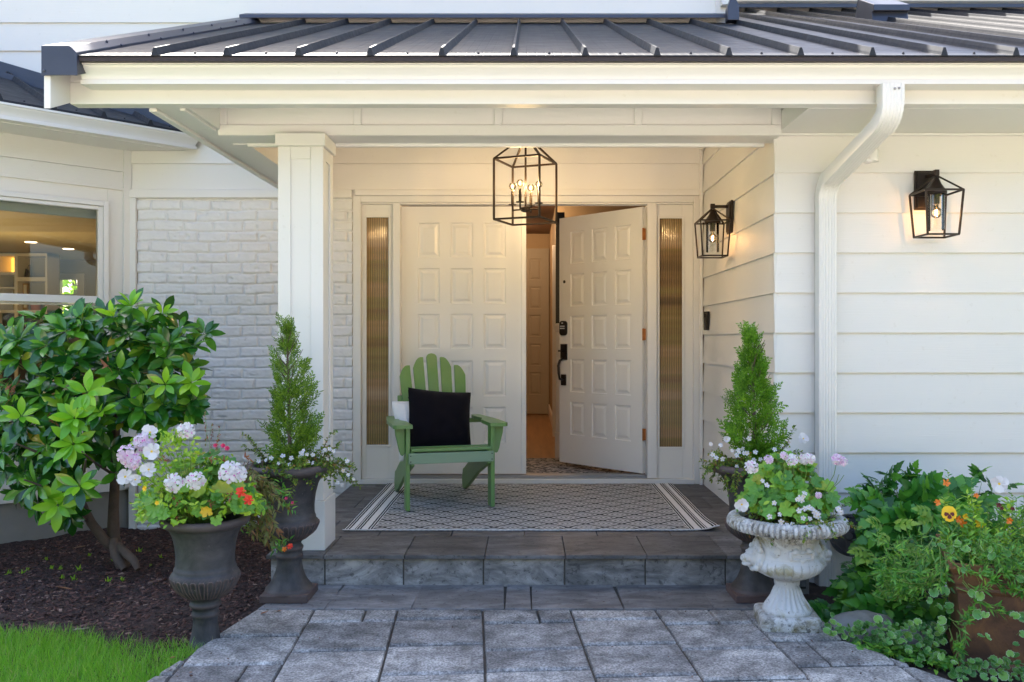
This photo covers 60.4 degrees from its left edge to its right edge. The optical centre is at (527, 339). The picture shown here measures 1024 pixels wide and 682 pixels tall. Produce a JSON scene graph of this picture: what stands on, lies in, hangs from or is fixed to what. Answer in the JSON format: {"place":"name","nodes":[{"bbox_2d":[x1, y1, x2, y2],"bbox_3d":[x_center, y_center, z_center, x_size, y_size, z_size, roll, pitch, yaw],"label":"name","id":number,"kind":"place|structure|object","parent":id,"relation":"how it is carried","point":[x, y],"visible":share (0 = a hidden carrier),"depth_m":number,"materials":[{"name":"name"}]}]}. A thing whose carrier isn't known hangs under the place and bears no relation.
{"place":"outdoors","nodes":[
{"label":"outdoors","id":0,"kind":"place"},
{"bbox_2d":[63,280,76,309],"label":"sky","id":1,"kind":"structure","parent":0,"point":[66,288],"materials":[{"name":"white"}]},
{"bbox_2d":[0,620,212,681],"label":"lawn","id":2,"kind":"structure","parent":0,"point":[63,667],"depth_m":3.29,"materials":[{"name":"green plant"}]},
{"bbox_2d":[0,521,275,678],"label":"mulch bed","id":3,"kind":"object","parent":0,"point":[147,628],"visible":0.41,"depth_m":4.45,"materials":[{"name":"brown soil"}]},
{"bbox_2d":[0,287,225,571],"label":"rhododendron shrub","id":4,"kind":"object","parent":3,"relation":"on","point":[53,449],"visible":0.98,"depth_m":4.68,"materials":[{"name":"green plant"}]},
{"bbox_2d":[159,512,249,649],"bbox_3d":[-1.296,1.000,3.545,0.346,0.580,0.346,0,0,0],"label":"planter urn","id":5,"kind":"object","parent":3,"relation":"on","point":[205,575],"visible":0.86,"depth_m":3.45,"materials":[{"name":"grey stone"}]},
{"bbox_2d":[116,411,265,528],"bbox_3d":[-1.311,0.517,3.519,0.573,0.447,0.536,0,0,0],"label":"geranium plant","id":6,"kind":"object","parent":5,"relation":"on","point":[200,494],"visible":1,"depth_m":3.39,"materials":[{"name":"green plant"}]},
{"bbox_2d":[266,484,808,593],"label":"porch floor","id":7,"kind":"structure","parent":0,"point":[711,556],"depth_m":4.28,"materials":[{"name":"grey stone"}]},
{"bbox_2d":[343,483,719,530],"bbox_3d":[0.022,1.026,5.561,2.054,0.035,1.548,0,0,0],"label":"porch rug","id":8,"kind":"object","parent":7,"relation":"on","point":[583,507],"visible":0.98,"depth_m":5.37,"materials":[{"name":"grey fabric"}]},
{"bbox_2d":[386,353,507,510],"bbox_3d":[-0.565,0.564,5.721,0.704,0.939,0.810,0,0,-16],"label":"lawn chair","id":9,"kind":"object","parent":8,"relation":"on","point":[479,458],"visible":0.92,"depth_m":5.47,"materials":[{"name":"green paint"}]},
{"bbox_2d":[391,401,408,461],"bbox_3d":[-0.670,0.581,5.729,0.388,0.407,0.138,-3,-23,-20],"label":"throw pillow","id":10,"kind":"object","parent":9,"relation":"on","point":[400,410],"visible":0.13,"depth_m":5.69,"materials":[{"name":"white fabric"}]},
{"bbox_2d":[408,387,470,446],"bbox_3d":[-0.566,0.521,5.684,0.422,0.422,0.150,6,-27,-17],"label":"throw pillow","id":11,"kind":"object","parent":9,"relation":"on","point":[437,418],"visible":0.88,"depth_m":5.63,"materials":[{"name":"black fabric"}]},
{"bbox_2d":[147,585,952,681],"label":"path","id":12,"kind":"structure","parent":0,"point":[567,638],"depth_m":3.47,"materials":[{"name":"grey stone"}]},
{"bbox_2d":[246,460,331,602],"bbox_3d":[-1.103,0.884,4.085,0.392,0.619,0.392,0,0,0],"label":"planter urn","id":13,"kind":"object","parent":12,"relation":"on","point":[290,582],"visible":0.66,"depth_m":4.00,"materials":[{"name":"grey stone"}]},
{"bbox_2d":[240,461,297,556],"bbox_3d":[-1.138,0.738,3.856,0.305,0.389,0.332,0,0,0],"label":"trailing plant","id":14,"kind":"object","parent":13,"relation":"hanging from","point":[260,488],"visible":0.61,"depth_m":3.79,"materials":[{"name":"green plant"}]},
{"bbox_2d":[256,312,324,467],"bbox_3d":[-1.096,0.250,4.111,0.315,0.759,0.312,0,0,0],"label":"arborvitae","id":15,"kind":"object","parent":13,"relation":"on","point":[305,430],"visible":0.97,"depth_m":4.06,"materials":[{"name":"green plant"}]},
{"bbox_2d":[240,430,362,498],"bbox_3d":[-1.062,0.565,4.094,0.515,0.299,0.553,0,0,-27],"label":"bacopa plant","id":16,"kind":"object","parent":13,"relation":"in","point":[275,466],"visible":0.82,"depth_m":4.01,"materials":[{"name":"green plant"}]},
{"bbox_2d":[711,458,783,602],"bbox_3d":[1.053,0.884,4.085,0.392,0.619,0.392,0,0,0],"label":"planter urn","id":17,"kind":"object","parent":12,"relation":"on","point":[747,585],"visible":0.24,"depth_m":4.01,"materials":[{"name":"grey stone"}]},
{"bbox_2d":[716,320,791,467],"bbox_3d":[1.056,0.268,4.097,0.328,0.723,0.337,0,0,0],"label":"arborvitae","id":18,"kind":"object","parent":17,"relation":"in","point":[751,374],"visible":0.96,"depth_m":4.05,"materials":[{"name":"green plant"}]},
{"bbox_2d":[699,423,811,499],"bbox_3d":[1.060,0.551,4.065,0.561,0.319,0.442,0,0,-24],"label":"bacopa plant","id":19,"kind":"object","parent":17,"relation":"in","point":[732,462],"visible":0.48,"depth_m":4.00,"materials":[{"name":"green plant"}]},
{"bbox_2d":[726,507,849,632],"bbox_3d":[1.092,0.964,3.700,0.498,0.458,0.498,0,0,0],"label":"planter urn","id":20,"kind":"object","parent":12,"relation":"on","point":[788,560],"visible":0.91,"depth_m":3.59,"materials":[{"name":"white stone"}]},
{"bbox_2d":[724,433,847,522],"bbox_3d":[1.056,0.584,3.700,0.487,0.333,0.513,0,0,0],"label":"geranium plant","id":21,"kind":"object","parent":20,"relation":"in","point":[788,478],"visible":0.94,"depth_m":3.59,"materials":[{"name":"green plant"}]},
{"bbox_2d":[745,479,862,545],"bbox_3d":[1.100,0.695,3.617,0.433,0.286,0.432,0,0,-40],"label":"bacopa plant","id":22,"kind":"object","parent":20,"relation":"in","point":[813,519],"visible":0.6,"depth_m":3.50,"materials":[{"name":"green plant"}]},
{"bbox_2d":[803,582,1022,681],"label":"soil bed","id":23,"kind":"object","parent":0,"point":[815,591],"visible":0.04,"depth_m":3.48,"materials":[{"name":"brown soil"}]},
{"bbox_2d":[828,610,892,646],"bbox_3d":[1.390,1.207,3.662,0.282,0.158,0.185,0,0,0],"label":"rock","id":24,"kind":"object","parent":23,"relation":"on","point":[846,618],"visible":0.43,"depth_m":3.62,"materials":[{"name":"grey stone"}]},
{"bbox_2d":[850,639,955,674],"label":"weeds","id":25,"kind":"object","parent":23,"relation":"on","point":[894,650],"visible":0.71,"depth_m":3.35,"materials":[{"name":"green plant"}]},
{"bbox_2d":[900,626,925,644],"bbox_3d":[1.570,1.225,3.599,0.130,0.097,0.109,0,0,0],"label":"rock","id":26,"kind":"object","parent":23,"relation":"on","point":[914,641],"visible":0.19,"depth_m":3.57,"materials":[{"name":"grey stone"}]},
{"bbox_2d":[808,459,1023,649],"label":"shrub","id":27,"kind":"object","parent":23,"relation":"on","point":[911,506],"visible":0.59,"depth_m":3.89,"materials":[{"name":"green plant"}]},
{"bbox_2d":[822,540,1023,681],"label":"ground ivy","id":28,"kind":"object","parent":23,"relation":"on","point":[928,641],"visible":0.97,"depth_m":3.25,"materials":[{"name":"green plant"}]},
{"bbox_2d":[936,534,1023,678],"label":"square planter","id":29,"kind":"object","parent":23,"relation":"on","point":[1001,631],"visible":0.56,"depth_m":3.27,"materials":[{"name":"orange ceramic"}]},
{"bbox_2d":[861,523,1023,666],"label":"trailing plant","id":30,"kind":"object","parent":29,"relation":"in","point":[918,575],"visible":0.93,"depth_m":3.26,"materials":[{"name":"green plant"}]},
{"bbox_2d":[934,469,1023,565],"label":"pansy plant","id":31,"kind":"object","parent":29,"relation":"in","point":[970,528],"visible":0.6,"depth_m":3.39,"materials":[{"name":"green plant"}]},
{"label":"ground","id":32,"kind":"structure","parent":0,"visible":0},
{"bbox_2d":[63,280,76,309],"bbox_3d":[-9.661,-0.515,18.006,4.012,4.037,1.527,0,0,0],"label":"garden tree","id":33,"kind":"object","parent":32,"relation":"on","point":[73,286],"depth_m":17.88,"materials":[{"name":"green plant"}]},
{"bbox_2d":[0,0,1023,586],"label":"house","id":34,"kind":"structure","parent":32,"relation":"on","point":[242,172],"depth_m":5.47,"materials":[{"name":"white paint"}]},
{"bbox_2d":[0,253,59,405],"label":"shelf unit","id":35,"kind":"object","parent":34,"relation":"on","point":[44,279],"visible":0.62,"depth_m":13.69,"materials":[{"name":"white wood"}]},
{"bbox_2d":[23,283,28,309],"bbox_3d":[-7.826,-0.668,13.732,0.074,0.419,0.036,0,0,0],"label":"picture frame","id":36,"kind":"object","parent":35,"relation":"on","point":[25,290],"visible":0.61,"depth_m":13.72,"materials":[{"name":"brown wood"}]},
{"bbox_2d":[24,265,31,276],"bbox_3d":[-7.783,-1.065,13.730,0.099,0.200,0.060,0,0,0],"label":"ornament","id":37,"kind":"object","parent":35,"relation":"on","point":[28,272],"visible":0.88,"depth_m":13.70,"materials":[{"name":"brown"}]},
{"bbox_2d":[30,305,40,309],"bbox_3d":[-7.678,-0.593,13.753,0.323,0.269,0.304,0,0,0],"label":"box","id":38,"kind":"object","parent":35,"relation":"on","point":[35,307],"visible":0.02,"depth_m":13.70,"materials":[{"name":"brown cardboard"}]},
{"bbox_2d":[0,190,108,425],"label":"window","id":39,"kind":"structure","parent":34,"relation":"in","point":[9,201],"depth_m":6.06,"materials":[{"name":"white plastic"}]},
{"bbox_2d":[60,273,84,295],"bbox_3d":[-7.807,-0.731,14.984,0.541,0.791,0.029,0,0,0],"label":"room window","id":40,"kind":"structure","parent":34,"relation":"in","point":[80,277],"depth_m":14.97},
{"bbox_2d":[402,206,525,473],"bbox_3d":[-0.465,0.004,6.465,0.915,1.956,0.070,0,0,0],"label":"front door","id":41,"kind":"structure","parent":34,"relation":"in","point":[464,269],"depth_m":6.44,"materials":[{"name":"white paint"}]},
{"bbox_2d":[493,147,557,225],"bbox_3d":[-0.010,-1.083,5.400,0.310,0.722,0.310,0,0,22],"label":"lantern pendant","id":42,"kind":"object","parent":34,"relation":"hanging from","point":[527,208],"visible":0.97,"depth_m":5.39,"materials":[{"name":"black metal"}]},
{"bbox_2d":[526,248,548,413],"bbox_3d":[-0.130,-0.118,12.172,0.860,2.280,0.044,0,0,0],"label":"hall door","id":43,"kind":"structure","parent":34,"relation":"in","point":[537,259],"depth_m":12.15,"materials":[{"name":"white wood"}]},
{"bbox_2d":[526,458,644,473],"bbox_3d":[0.525,1.029,7.110,1.350,0.008,1.020,0,0,0],"label":"hall rug","id":44,"kind":"object","parent":34,"relation":"on","point":[544,465],"visible":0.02,"depth_m":7.00,"materials":[{"name":"beige fabric"}]},
{"bbox_2d":[557,207,644,473],"bbox_3d":[0.542,0.004,6.758,0.116,1.956,0.860,0,0,-43],"label":"front door","id":45,"kind":"structure","parent":34,"relation":"in","point":[601,364],"depth_m":6.74,"materials":[{"name":"white paint"}]},
{"bbox_2d":[704,311,709,329],"bbox_3d":[1.247,-0.131,6.125,0.037,0.130,0.077,0,0,0],"label":"doorbell","id":46,"kind":"object","parent":34,"relation":"attached to","point":[706,320],"visible":1,"depth_m":6.09,"materials":[{"name":"plastic"}]},
{"bbox_2d":[694,200,733,258],"bbox_3d":[1.158,-0.683,5.452,0.213,0.347,0.192,0,0,0],"label":"wall lantern","id":47,"kind":"object","parent":34,"relation":"attached to","point":[712,219],"depth_m":5.44,"materials":[{"name":"black metal"}]},
{"bbox_2d":[829,514,857,556],"bbox_3d":[1.587,0.962,4.359,0.163,0.207,0.221,0,0,-24],"label":"urn","id":48,"kind":"object","parent":34,"relation":"attached to","point":[840,545],"visible":0.41,"depth_m":4.32,"materials":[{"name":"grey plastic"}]},
{"bbox_2d":[864,149,878,163],"bbox_3d":[1.731,-0.917,4.425,0.075,0.074,0.102,0,0,26],"label":"motion sensor","id":49,"kind":"object","parent":34,"relation":"attached to","point":[873,157],"visible":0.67,"depth_m":4.38,"materials":[{"name":"white plastic"}]},
{"bbox_2d":[909,169,964,238],"bbox_3d":[2.026,-0.683,4.370,0.192,0.347,0.213,0,0,0],"label":"wall lantern","id":50,"kind":"object","parent":34,"relation":"attached to","point":[930,189],"depth_m":4.36,"materials":[{"name":"black metal"}]}
]}

